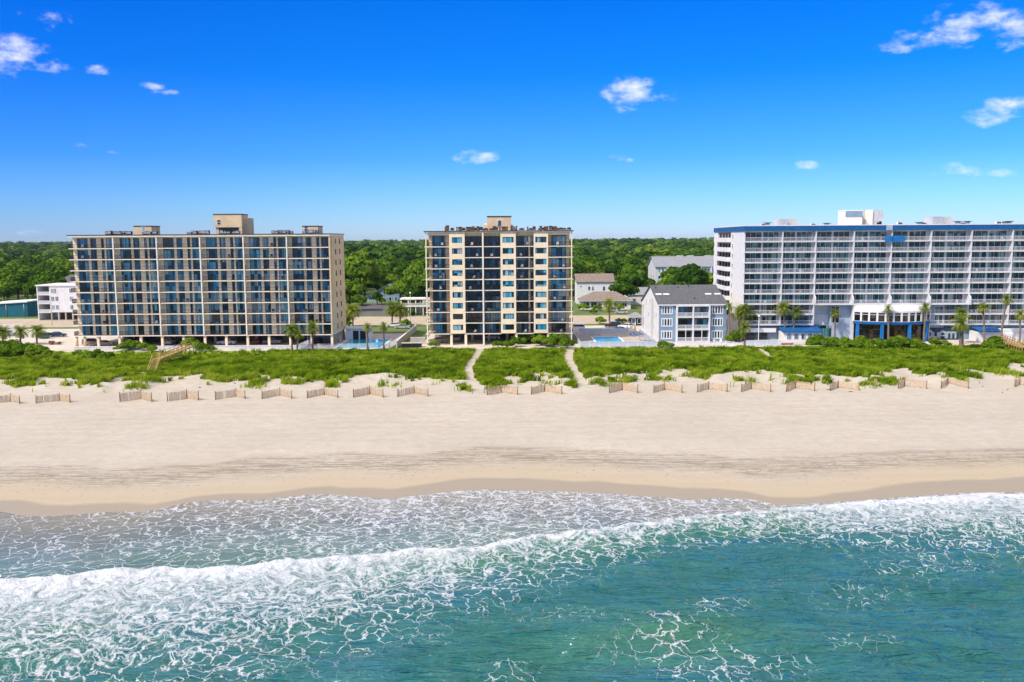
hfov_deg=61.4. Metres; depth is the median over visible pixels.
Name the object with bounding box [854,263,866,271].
window
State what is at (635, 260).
broadleaf tree
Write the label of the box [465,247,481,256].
sliding door
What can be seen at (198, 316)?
sliding door
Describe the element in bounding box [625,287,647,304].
house
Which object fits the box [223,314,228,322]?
window
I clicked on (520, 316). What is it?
sliding door
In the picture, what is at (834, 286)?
sliding door
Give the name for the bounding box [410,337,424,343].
boundary wall
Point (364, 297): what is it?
bush
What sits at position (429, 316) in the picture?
kerb
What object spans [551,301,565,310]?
sliding door
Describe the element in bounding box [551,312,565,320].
sliding door
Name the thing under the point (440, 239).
sliding door
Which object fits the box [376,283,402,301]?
blue house
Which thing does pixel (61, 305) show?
stilt house
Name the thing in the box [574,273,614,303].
white house
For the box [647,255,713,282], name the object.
grey apartment block
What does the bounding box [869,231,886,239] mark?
sliding door
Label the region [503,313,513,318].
window
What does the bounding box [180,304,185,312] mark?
window
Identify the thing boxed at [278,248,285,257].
sliding door
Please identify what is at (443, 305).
sliding door
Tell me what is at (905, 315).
pavilion window
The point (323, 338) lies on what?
picket fence
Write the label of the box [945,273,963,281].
sliding door
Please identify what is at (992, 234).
sliding door
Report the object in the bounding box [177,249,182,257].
window
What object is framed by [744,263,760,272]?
window
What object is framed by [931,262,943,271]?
window
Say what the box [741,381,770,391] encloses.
sand fence
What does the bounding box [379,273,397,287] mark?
broadleaf tree
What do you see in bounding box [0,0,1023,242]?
sky
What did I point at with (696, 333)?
sliding door
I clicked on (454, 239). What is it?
window
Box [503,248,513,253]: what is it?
window
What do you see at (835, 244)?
sliding door
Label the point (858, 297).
window
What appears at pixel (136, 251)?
window
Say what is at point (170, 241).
sliding door
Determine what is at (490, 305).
sliding door
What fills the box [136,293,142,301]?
window
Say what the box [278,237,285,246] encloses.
sliding door
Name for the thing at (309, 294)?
window
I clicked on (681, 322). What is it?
sliding door
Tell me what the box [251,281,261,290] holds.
sliding door
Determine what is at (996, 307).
sliding door
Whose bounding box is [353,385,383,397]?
sand fence
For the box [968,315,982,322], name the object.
window
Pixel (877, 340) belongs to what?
shrub
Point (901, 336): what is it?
shrub
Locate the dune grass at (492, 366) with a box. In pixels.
[0,342,1023,393]
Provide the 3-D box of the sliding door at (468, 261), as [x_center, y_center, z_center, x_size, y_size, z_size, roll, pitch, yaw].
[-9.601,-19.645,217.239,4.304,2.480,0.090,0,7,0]
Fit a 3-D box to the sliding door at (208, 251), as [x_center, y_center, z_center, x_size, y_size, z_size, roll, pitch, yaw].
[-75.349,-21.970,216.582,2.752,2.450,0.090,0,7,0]
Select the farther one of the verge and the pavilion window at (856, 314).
the verge
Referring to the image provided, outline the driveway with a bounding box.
[354,303,413,314]
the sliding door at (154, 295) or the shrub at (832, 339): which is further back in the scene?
the sliding door at (154, 295)
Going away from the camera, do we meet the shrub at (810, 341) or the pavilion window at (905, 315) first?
the shrub at (810, 341)
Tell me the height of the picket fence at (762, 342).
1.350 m
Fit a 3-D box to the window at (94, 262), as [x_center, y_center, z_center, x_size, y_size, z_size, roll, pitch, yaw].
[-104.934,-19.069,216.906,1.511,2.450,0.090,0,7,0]
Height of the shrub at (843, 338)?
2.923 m
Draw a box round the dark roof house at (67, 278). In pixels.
[64,275,74,282]
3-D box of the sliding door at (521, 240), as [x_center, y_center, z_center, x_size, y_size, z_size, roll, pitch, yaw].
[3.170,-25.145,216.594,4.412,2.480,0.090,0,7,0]
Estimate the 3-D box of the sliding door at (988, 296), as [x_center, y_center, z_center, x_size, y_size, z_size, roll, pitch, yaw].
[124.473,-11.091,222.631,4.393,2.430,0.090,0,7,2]
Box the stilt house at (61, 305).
[35,283,77,319]
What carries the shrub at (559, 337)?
on the ground at (576, 310)
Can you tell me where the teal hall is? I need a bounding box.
[0,299,37,316]
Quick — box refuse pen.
[401,342,422,347]
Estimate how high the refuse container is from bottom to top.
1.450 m
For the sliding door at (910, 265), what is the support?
in the resort hotel
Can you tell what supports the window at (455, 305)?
in the apartment tower at (513, 294)
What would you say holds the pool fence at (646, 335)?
on the parking lot at (966, 342)
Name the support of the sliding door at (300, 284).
in the apartment tower at (199, 272)
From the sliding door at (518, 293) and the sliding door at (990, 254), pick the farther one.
the sliding door at (990, 254)
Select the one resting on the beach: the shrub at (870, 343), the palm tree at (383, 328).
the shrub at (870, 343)
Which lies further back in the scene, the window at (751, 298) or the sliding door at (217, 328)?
the window at (751, 298)
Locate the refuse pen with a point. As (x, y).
(411, 344)
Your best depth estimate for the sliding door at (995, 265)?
221.65 m
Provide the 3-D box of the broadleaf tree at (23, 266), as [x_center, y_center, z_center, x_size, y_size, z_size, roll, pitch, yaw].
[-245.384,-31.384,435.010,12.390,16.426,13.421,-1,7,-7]
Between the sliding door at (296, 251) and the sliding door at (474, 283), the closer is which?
the sliding door at (296, 251)
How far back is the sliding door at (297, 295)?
217.84 m
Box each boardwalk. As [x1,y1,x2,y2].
[147,342,193,369]
[994,334,1023,351]
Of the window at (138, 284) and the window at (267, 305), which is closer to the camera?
the window at (138, 284)
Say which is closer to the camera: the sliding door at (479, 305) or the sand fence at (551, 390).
the sand fence at (551, 390)
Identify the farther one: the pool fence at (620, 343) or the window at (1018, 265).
the window at (1018, 265)
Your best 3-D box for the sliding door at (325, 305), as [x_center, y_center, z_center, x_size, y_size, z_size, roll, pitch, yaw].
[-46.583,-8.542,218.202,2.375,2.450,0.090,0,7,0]
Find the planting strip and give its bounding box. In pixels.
[407,331,422,341]
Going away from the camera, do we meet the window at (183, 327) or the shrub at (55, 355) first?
the shrub at (55, 355)
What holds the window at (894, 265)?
in the resort hotel
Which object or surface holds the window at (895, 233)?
in the resort hotel
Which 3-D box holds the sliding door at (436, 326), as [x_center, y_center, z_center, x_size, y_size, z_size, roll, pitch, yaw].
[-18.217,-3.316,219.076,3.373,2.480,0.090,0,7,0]
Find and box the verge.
[0,314,641,318]
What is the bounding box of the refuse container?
[38,332,50,337]
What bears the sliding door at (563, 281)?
in the apartment tower at (513, 294)
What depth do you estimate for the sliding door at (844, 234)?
222.41 m
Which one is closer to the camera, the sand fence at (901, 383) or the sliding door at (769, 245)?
the sand fence at (901, 383)
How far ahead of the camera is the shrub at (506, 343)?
209.16 m
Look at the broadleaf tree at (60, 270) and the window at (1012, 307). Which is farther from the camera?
the broadleaf tree at (60, 270)
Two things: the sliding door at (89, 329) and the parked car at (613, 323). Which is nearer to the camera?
the sliding door at (89, 329)
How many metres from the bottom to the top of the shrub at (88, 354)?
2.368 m
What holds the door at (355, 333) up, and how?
in the pool house at (355, 332)
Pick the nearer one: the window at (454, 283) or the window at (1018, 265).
the window at (454, 283)
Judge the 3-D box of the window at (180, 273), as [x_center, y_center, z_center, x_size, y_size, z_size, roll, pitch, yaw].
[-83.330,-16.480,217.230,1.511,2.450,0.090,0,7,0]
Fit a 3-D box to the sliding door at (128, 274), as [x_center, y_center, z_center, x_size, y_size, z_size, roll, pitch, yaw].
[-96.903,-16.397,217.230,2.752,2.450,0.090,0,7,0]
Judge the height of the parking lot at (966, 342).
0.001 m
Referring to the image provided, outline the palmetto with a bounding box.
[929,340,941,345]
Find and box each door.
[76,238,87,247]
[77,249,87,258]
[78,260,88,269]
[79,271,89,280]
[79,282,90,291]
[80,293,90,302]
[81,304,91,313]
[82,315,92,323]
[82,326,92,334]
[106,238,111,247]
[106,249,112,258]
[107,260,113,269]
[108,271,113,280]
[108,282,114,291]
[109,293,115,302]
[110,304,115,312]
[110,315,116,323]
[111,326,117,334]
[120,238,130,247]
[120,249,131,258]
[121,260,131,269]
[122,271,132,280]
[122,282,132,290]
[123,293,133,301]
[123,304,134,312]
[124,315,134,323]
[125,326,135,334]
[149,238,155,246]
[149,249,155,257]
[150,260,156,268]
[150,271,156,279]
[151,282,157,290]
[152,293,158,301]
[152,304,158,312]
[153,315,159,323]
[153,325,159,334]
[163,238,173,246]
[163,249,174,257]
[164,260,174,268]
[164,271,175,279]
[165,282,175,290]
[166,293,176,301]
[166,304,176,312]
[167,314,177,323]
[167,325,178,334]
[192,238,198,247]
[192,249,199,258]
[193,260,199,268]
[193,271,200,279]
[194,282,200,290]
[194,292,201,301]
[195,303,201,312]
[196,314,202,323]
[196,325,202,333]
[206,238,216,246]
[206,249,217,257]
[207,260,217,268]
[207,270,218,279]
[208,281,218,290]
[208,292,219,301]
[209,303,219,312]
[209,314,220,323]
[210,325,220,333]
[235,237,241,246]
[235,248,242,257]
[236,259,242,268]
[236,270,243,279]
[237,281,243,290]
[237,292,244,301]
[238,303,244,312]
[238,314,245,322]
[239,325,245,333]
[249,237,259,246]
[249,248,259,257]
[250,259,260,268]
[250,270,260,279]
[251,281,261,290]
[251,292,261,301]
[252,303,262,312]
[252,314,262,322]
[252,325,263,333]
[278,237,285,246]
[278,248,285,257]
[279,259,286,268]
[279,270,286,279]
[280,281,286,290]
[280,292,287,300]
[280,303,287,311]
[281,314,288,322]
[281,325,288,333]
[292,237,302,245]
[292,248,302,257]
[293,259,303,268]
[293,270,303,279]
[293,281,304,289]
[294,292,304,300]
[294,303,304,311]
[295,314,305,322]
[295,325,305,333]
[321,237,328,245]
[321,248,328,256]
[322,259,328,267]
[322,270,329,278]
[322,281,329,289]
[323,292,329,300]
[323,303,330,311]
[323,314,330,322]
[324,324,330,333]
[353,331,358,338]
[360,331,365,338]
[432,236,445,245]
[432,247,445,256]
[432,258,445,267]
[433,269,445,278]
[433,280,445,289]
[433,291,445,300]
[433,302,446,310]
[433,313,446,321]
[434,324,446,332]
[465,236,481,245]
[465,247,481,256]
[465,258,481,267]
[465,269,481,278]
[466,280,481,289]
[466,291,482,299]
[466,302,482,310]
[466,313,482,321]
[466,323,482,332]
[484,236,499,245]
[484,247,499,256]
[484,258,500,267]
[484,269,500,278]
[484,280,500,288]
[484,291,500,299]
[484,302,500,310]
[485,313,500,321]
[485,323,500,331]
[516,236,532,244]
[516,247,532,255]
[516,258,532,266]
[516,269,533,277]
[516,280,533,288]
[516,291,533,299]
[516,301,533,310]
[516,312,533,321]
[516,323,533,331]
[551,236,565,245]
[551,247,565,256]
[551,258,565,266]
[551,269,565,277]
[551,279,565,288]
[551,290,565,299]
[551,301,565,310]
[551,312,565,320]
[551,323,565,331]
[678,306,691,315]
[678,319,691,327]
[678,331,691,340]
[694,306,707,315]
[694,319,707,327]
[694,331,707,340]
[761,294,776,302]
[761,305,776,313]
[761,315,775,323]
[762,263,777,271]
[762,274,776,282]
[762,284,776,292]
[763,232,778,240]
[763,242,777,250]
[763,253,777,261]
[794,305,808,313]
[795,274,809,282]
[795,284,809,292]
[795,294,809,302]
[795,315,808,323]
[796,242,811,250]
[796,253,810,261]
[796,263,810,271]
[797,232,811,240]
[831,284,847,292]
[831,294,846,302]
[832,263,847,271]
[832,273,847,281]
[833,231,849,239]
[833,242,848,250]
[833,252,848,260]
[867,284,884,292]
[867,294,883,302]
[868,263,885,271]
[868,273,884,281]
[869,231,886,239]
[869,242,886,250]
[869,252,885,260]
[906,294,922,302]
[907,273,923,281]
[907,283,923,292]
[908,252,924,260]
[908,262,924,271]
[909,231,925,240]
[909,241,925,250]
[944,283,962,291]
[944,294,962,302]
[944,315,958,322]
[945,262,964,270]
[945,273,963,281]
[945,305,961,312]
[946,252,964,260]
[947,231,965,239]
[947,241,965,249]
[985,294,1002,302]
[985,304,1001,312]
[985,315,1001,322]
[986,283,1003,291]
[987,262,1004,270]
[987,273,1003,281]
[988,241,1005,250]
[988,252,1005,260]
[989,230,1006,239]
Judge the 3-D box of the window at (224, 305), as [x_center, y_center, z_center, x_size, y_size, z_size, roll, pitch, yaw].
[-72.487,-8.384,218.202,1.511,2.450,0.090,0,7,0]
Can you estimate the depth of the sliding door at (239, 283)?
217.52 m
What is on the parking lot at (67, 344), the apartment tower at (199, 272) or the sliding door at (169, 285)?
the apartment tower at (199, 272)
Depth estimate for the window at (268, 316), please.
218.53 m
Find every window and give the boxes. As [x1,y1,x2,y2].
[90,238,96,247]
[91,249,96,258]
[91,260,97,269]
[92,271,98,280]
[93,282,98,291]
[94,293,99,302]
[94,304,100,312]
[95,315,100,323]
[96,326,101,334]
[133,238,138,246]
[134,249,139,257]
[134,260,140,268]
[135,271,140,279]
[136,282,141,290]
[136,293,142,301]
[137,304,142,312]
[138,315,143,323]
[138,326,143,334]
[176,238,182,247]
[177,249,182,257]
[177,260,183,268]
[178,271,183,279]
[179,282,184,290]
[179,293,184,301]
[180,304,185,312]
[180,314,185,323]
[181,325,186,334]
[219,238,225,246]
[220,249,225,257]
[220,259,226,268]
[221,270,226,279]
[221,281,227,290]
[222,292,227,301]
[222,303,228,312]
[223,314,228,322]
[223,325,228,333]
[262,237,268,246]
[263,248,268,257]
[263,259,269,268]
[264,270,269,279]
[264,281,269,290]
[265,292,270,301]
[265,303,270,311]
[265,314,271,322]
[266,325,271,333]
[305,237,311,245]
[306,248,311,256]
[306,259,311,267]
[307,270,312,278]
[307,281,312,289]
[307,292,312,300]
[308,303,313,311]
[308,314,313,322]
[417,307,422,312]
[452,237,461,242]
[452,248,461,253]
[452,259,461,264]
[452,270,462,275]
[452,281,462,286]
[453,292,462,297]
[453,303,462,308]
[453,314,462,318]
[453,325,462,329]
[502,237,513,242]
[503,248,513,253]
[503,259,513,264]
[503,270,513,275]
[503,281,513,285]
[503,292,513,296]
[503,303,513,307]
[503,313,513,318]
[503,324,513,329]
[535,237,545,241]
[535,248,545,252]
[535,259,545,263]
[535,270,545,274]
[535,281,545,285]
[535,292,545,296]
[535,302,545,307]
[536,313,546,318]
[536,324,546,329]
[661,306,672,313]
[661,318,672,326]
[661,331,671,338]
[711,330,722,338]
[712,305,722,313]
[712,318,722,325]
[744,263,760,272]
[744,274,760,282]
[744,284,759,292]
[744,294,759,302]
[745,232,761,241]
[745,242,760,251]
[745,253,760,261]
[745,315,758,323]
[746,305,759,313]
[781,315,791,323]
[782,274,793,282]
[782,284,792,292]
[782,294,792,302]
[783,242,794,250]
[783,253,793,261]
[783,263,793,271]
[784,232,794,240]
[785,305,792,313]
[815,273,829,281]
[815,284,829,292]
[815,294,829,302]
[816,252,830,261]
[816,263,830,271]
[817,232,831,240]
[817,242,831,251]
[830,306,839,322]
[853,273,865,281]
[853,284,865,292]
[853,294,864,302]
[854,252,866,260]
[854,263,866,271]
[854,312,859,320]
[855,231,867,239]
[855,242,867,250]
[862,312,867,320]
[870,312,876,321]
[878,313,884,321]
[886,313,892,321]
[890,284,904,292]
[890,294,904,302]
[891,263,905,271]
[891,273,905,281]
[892,242,906,250]
[892,252,906,260]
[893,231,907,240]
[895,313,900,321]
[903,313,907,321]
[910,313,914,321]
[916,312,920,321]
[930,273,943,281]
[930,283,942,291]
[930,294,941,302]
[931,252,944,260]
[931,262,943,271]
[932,231,945,239]
[932,241,944,249]
[934,306,942,322]
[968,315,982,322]
[969,304,980,312]
[970,273,984,281]
[970,283,984,291]
[970,294,983,302]
[971,252,986,260]
[971,262,985,270]
[972,241,986,249]
[973,231,987,239]
[1009,304,1021,312]
[1009,315,1018,322]
[1010,283,1023,291]
[1010,294,1022,302]
[1011,273,1023,281]
[1012,251,1023,260]
[1012,262,1023,270]
[1013,241,1023,250]
[1014,230,1023,238]
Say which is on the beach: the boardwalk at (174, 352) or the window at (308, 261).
the boardwalk at (174, 352)
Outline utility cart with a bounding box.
[48,341,63,344]
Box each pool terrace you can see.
[301,341,343,349]
[324,333,403,349]
[573,331,649,346]
[599,332,647,340]
[737,339,804,344]
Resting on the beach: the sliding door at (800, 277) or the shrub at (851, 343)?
the shrub at (851, 343)
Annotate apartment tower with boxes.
[66,214,345,345]
[424,216,573,344]
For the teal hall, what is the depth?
306.83 m
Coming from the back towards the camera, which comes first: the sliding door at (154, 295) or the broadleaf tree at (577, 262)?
the broadleaf tree at (577, 262)
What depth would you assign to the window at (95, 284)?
217.52 m
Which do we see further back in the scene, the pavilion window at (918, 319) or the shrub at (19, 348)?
the pavilion window at (918, 319)
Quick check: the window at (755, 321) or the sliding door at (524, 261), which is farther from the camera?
the window at (755, 321)
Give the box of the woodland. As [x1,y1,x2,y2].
[0,237,713,262]
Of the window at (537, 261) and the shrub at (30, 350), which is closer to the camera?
the shrub at (30, 350)
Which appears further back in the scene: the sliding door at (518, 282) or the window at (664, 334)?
the window at (664, 334)
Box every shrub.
[0,340,12,344]
[0,344,19,354]
[5,339,20,344]
[8,343,27,354]
[24,345,43,355]
[36,344,49,349]
[40,349,52,355]
[49,353,61,358]
[82,351,97,357]
[92,349,105,353]
[96,353,106,358]
[106,352,115,357]
[113,342,131,350]
[123,339,136,348]
[136,342,149,350]
[146,345,157,349]
[181,337,197,344]
[191,340,200,349]
[195,343,207,349]
[206,345,216,350]
[427,341,440,345]
[492,340,504,347]
[503,340,514,346]
[510,334,532,343]
[510,337,522,346]
[527,333,546,343]
[531,334,545,345]
[540,337,556,346]
[549,333,558,342]
[553,333,569,345]
[558,338,574,347]
[657,340,668,346]
[724,333,737,342]
[730,330,743,340]
[805,338,816,345]
[807,334,824,344]
[817,338,833,346]
[826,337,838,342]
[832,340,845,347]
[839,336,851,340]
[844,340,864,347]
[853,335,867,341]
[863,339,875,347]
[873,337,882,344]
[876,339,894,347]
[888,337,901,345]
[889,335,910,339]
[898,338,917,347]
[911,337,924,344]
[918,343,930,349]
[928,337,939,343]
[939,340,952,345]
[981,338,997,347]
[988,336,1005,343]
[988,343,1007,348]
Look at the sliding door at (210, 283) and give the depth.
217.52 m
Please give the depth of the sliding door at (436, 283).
217.78 m
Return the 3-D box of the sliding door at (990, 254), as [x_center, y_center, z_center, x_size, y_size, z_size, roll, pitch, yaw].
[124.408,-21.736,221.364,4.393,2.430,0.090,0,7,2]
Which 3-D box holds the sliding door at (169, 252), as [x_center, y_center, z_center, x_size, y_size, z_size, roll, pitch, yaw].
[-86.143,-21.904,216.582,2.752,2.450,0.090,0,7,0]
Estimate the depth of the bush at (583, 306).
318.17 m
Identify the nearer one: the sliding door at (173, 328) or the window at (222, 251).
the window at (222, 251)
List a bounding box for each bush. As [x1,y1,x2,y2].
[345,295,364,303]
[346,318,351,324]
[358,295,366,304]
[397,295,416,303]
[399,319,411,324]
[577,303,590,310]
[592,304,601,310]
[595,316,606,323]
[616,303,624,309]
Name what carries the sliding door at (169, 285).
in the apartment tower at (199, 272)
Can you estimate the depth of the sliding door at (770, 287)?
224.78 m
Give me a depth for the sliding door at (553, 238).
216.46 m
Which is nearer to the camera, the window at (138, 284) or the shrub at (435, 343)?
the shrub at (435, 343)
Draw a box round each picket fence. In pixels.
[1,324,21,328]
[299,337,315,348]
[299,343,388,348]
[307,336,340,341]
[389,335,401,347]
[669,341,725,345]
[746,340,778,344]
[779,340,805,344]
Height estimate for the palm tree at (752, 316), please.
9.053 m
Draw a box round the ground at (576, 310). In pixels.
[0,285,966,351]
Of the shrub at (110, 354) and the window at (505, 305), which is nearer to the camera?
the shrub at (110, 354)
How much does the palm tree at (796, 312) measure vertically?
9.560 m
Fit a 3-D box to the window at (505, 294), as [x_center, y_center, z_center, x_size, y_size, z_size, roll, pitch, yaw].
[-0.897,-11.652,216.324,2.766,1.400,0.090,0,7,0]
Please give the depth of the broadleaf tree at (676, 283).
337.52 m
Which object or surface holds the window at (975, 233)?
in the resort hotel
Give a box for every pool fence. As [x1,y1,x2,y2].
[572,333,579,345]
[578,328,628,333]
[580,341,656,346]
[639,328,656,340]
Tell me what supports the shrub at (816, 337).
on the ground at (576, 310)
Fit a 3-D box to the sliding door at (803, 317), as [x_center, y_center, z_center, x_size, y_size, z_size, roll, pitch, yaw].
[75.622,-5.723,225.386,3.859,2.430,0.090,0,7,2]
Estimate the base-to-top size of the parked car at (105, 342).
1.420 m
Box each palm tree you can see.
[0,325,12,340]
[11,325,29,342]
[27,324,46,344]
[282,323,298,349]
[292,329,304,349]
[302,320,320,349]
[346,303,362,325]
[346,310,355,325]
[363,322,372,348]
[380,322,388,348]
[383,300,400,321]
[393,302,409,321]
[601,297,618,322]
[724,301,734,342]
[732,305,741,339]
[735,303,752,340]
[735,320,752,346]
[746,307,759,339]
[773,301,791,327]
[788,305,803,327]
[829,308,840,336]
[883,303,893,339]
[918,302,932,341]
[948,313,973,346]
[954,307,970,343]
[975,301,990,341]
[998,292,1013,336]
[1013,309,1023,342]
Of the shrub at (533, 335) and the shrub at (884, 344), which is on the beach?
the shrub at (884, 344)
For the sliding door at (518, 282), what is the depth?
217.84 m
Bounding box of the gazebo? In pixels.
[627,312,641,325]
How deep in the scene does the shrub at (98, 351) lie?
195.64 m
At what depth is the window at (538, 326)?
217.25 m
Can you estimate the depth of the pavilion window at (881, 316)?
217.73 m
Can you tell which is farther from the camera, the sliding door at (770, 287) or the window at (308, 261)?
the sliding door at (770, 287)
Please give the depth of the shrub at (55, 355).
194.12 m
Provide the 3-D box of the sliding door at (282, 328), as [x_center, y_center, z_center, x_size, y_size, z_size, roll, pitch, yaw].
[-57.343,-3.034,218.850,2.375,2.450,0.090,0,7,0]
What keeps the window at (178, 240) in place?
in the apartment tower at (199, 272)
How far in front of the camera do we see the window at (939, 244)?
221.65 m
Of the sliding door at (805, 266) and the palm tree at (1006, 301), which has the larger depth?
the sliding door at (805, 266)
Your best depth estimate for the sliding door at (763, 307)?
225.41 m
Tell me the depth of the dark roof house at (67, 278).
382.27 m
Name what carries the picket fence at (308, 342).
on the pool terrace at (320, 346)
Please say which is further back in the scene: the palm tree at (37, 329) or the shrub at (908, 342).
the palm tree at (37, 329)
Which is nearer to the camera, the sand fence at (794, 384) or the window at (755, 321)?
the sand fence at (794, 384)
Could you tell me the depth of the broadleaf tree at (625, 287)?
333.12 m
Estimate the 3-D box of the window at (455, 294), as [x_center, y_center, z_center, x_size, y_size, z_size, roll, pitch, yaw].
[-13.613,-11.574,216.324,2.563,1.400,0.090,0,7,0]
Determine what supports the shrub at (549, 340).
on the ground at (576, 310)
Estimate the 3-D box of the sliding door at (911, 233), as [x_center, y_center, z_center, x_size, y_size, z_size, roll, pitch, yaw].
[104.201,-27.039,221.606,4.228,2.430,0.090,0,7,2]
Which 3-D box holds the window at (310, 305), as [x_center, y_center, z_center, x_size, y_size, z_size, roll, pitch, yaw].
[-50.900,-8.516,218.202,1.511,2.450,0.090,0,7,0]
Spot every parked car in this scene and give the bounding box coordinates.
[50,331,66,336]
[81,338,96,344]
[94,340,114,345]
[137,337,150,343]
[164,337,177,344]
[217,339,236,344]
[252,338,262,343]
[262,338,281,343]
[313,337,322,343]
[386,322,400,326]
[394,324,410,328]
[428,337,446,342]
[453,334,461,340]
[482,334,500,339]
[569,324,584,328]
[605,321,620,327]
[614,310,627,313]
[618,323,632,327]
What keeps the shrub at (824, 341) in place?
on the beach
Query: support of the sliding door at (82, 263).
in the apartment tower at (199, 272)
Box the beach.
[0,348,1023,545]
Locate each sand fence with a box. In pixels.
[0,393,19,403]
[35,393,70,402]
[119,389,151,401]
[166,389,198,400]
[215,389,245,399]
[262,387,291,398]
[307,388,337,397]
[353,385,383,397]
[397,387,427,396]
[487,384,517,394]
[531,383,561,393]
[609,381,637,392]
[653,382,682,392]
[697,382,727,391]
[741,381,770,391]
[786,379,814,391]
[830,380,858,390]
[898,377,926,388]
[941,377,968,388]
[1014,376,1021,386]
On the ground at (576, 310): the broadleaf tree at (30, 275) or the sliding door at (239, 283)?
the broadleaf tree at (30, 275)
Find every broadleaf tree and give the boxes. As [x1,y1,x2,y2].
[0,266,18,298]
[0,278,24,299]
[6,272,31,299]
[8,260,35,266]
[15,263,33,294]
[19,255,39,263]
[20,270,37,298]
[21,271,66,294]
[25,262,54,274]
[47,265,68,276]
[51,258,69,264]
[62,265,74,274]
[344,250,387,294]
[345,279,367,308]
[355,277,378,295]
[370,292,382,304]
[374,255,403,271]
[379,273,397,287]
[379,273,401,284]
[383,280,403,303]
[390,281,410,296]
[393,264,409,277]
[396,257,408,262]
[401,260,412,265]
[402,261,429,304]
[404,281,428,304]
[569,259,588,270]
[569,263,592,298]
[569,278,574,291]
[581,256,604,270]
[586,262,605,272]
[601,260,625,273]
[604,258,623,263]
[608,280,639,295]
[614,273,619,279]
[618,253,643,263]
[619,264,647,282]
[624,256,646,269]
[632,272,655,286]
[656,274,673,284]
[660,266,679,278]
[663,277,683,284]
[668,282,681,284]
[674,263,709,284]
[682,269,713,284]
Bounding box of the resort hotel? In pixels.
[713,210,1023,341]
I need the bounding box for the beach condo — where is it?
[640,285,727,342]
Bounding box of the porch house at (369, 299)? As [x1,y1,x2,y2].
[366,294,376,301]
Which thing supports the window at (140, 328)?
in the apartment tower at (199, 272)
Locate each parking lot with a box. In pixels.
[0,329,345,351]
[420,334,579,348]
[573,325,1023,347]
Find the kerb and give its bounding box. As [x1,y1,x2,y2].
[9,315,622,327]
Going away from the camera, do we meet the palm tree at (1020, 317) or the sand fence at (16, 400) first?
the sand fence at (16, 400)
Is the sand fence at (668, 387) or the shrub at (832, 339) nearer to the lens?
the sand fence at (668, 387)
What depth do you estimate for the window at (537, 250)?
215.04 m
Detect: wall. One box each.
[74,345,299,349]
[396,325,416,347]
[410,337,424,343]
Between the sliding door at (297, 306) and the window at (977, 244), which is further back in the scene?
the window at (977, 244)
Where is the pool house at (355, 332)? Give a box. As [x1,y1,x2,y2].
[344,326,373,339]
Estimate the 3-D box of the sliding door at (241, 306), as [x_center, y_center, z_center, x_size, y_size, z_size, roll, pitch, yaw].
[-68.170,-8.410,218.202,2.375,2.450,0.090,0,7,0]
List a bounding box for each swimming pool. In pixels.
[334,336,391,348]
[591,334,623,341]
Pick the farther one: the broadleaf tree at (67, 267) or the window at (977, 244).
the broadleaf tree at (67, 267)
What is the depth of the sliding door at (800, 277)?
224.09 m
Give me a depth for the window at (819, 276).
223.88 m
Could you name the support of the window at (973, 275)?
in the resort hotel
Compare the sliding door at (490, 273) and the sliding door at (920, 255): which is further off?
the sliding door at (920, 255)
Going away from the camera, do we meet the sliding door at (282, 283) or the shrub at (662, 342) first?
the shrub at (662, 342)
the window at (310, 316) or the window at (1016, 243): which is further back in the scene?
the window at (1016, 243)
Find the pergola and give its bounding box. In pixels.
[400,297,429,314]
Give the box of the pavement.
[6,324,604,328]
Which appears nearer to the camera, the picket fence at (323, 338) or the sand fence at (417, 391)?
the sand fence at (417, 391)
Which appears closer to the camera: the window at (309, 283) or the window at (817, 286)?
the window at (309, 283)
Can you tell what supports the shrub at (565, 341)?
on the ground at (576, 310)
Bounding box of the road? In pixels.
[0,315,627,326]
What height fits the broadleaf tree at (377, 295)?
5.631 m
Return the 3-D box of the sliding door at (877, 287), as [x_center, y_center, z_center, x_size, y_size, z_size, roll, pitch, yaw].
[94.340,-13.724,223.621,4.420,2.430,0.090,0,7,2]
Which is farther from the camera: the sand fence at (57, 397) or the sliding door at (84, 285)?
the sliding door at (84, 285)
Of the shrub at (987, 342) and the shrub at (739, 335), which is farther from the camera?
the shrub at (739, 335)
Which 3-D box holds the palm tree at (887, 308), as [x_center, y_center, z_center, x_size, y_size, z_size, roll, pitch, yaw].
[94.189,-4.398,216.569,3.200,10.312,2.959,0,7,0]
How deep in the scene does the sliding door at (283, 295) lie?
217.84 m
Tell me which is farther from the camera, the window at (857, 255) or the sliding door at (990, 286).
the window at (857, 255)
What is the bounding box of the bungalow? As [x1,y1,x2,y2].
[577,291,632,309]
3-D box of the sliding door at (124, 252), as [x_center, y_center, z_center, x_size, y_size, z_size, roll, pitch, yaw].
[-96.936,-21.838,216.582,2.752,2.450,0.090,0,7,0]
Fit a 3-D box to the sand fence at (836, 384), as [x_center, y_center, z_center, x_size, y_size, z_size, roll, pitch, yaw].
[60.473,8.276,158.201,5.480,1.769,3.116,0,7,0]
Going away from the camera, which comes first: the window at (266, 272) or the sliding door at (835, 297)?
the window at (266, 272)
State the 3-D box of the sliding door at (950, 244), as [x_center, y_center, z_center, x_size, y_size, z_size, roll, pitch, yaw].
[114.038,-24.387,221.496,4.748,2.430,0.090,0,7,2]
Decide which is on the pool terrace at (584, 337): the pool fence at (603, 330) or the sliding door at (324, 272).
the pool fence at (603, 330)
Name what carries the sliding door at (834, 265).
in the resort hotel
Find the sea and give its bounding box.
[0,490,1023,681]
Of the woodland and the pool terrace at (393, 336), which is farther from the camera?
the woodland
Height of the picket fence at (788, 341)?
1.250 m
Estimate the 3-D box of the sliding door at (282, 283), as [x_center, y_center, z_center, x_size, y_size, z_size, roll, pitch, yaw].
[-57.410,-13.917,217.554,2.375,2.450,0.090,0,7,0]
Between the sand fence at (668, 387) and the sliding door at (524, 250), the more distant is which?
the sliding door at (524, 250)

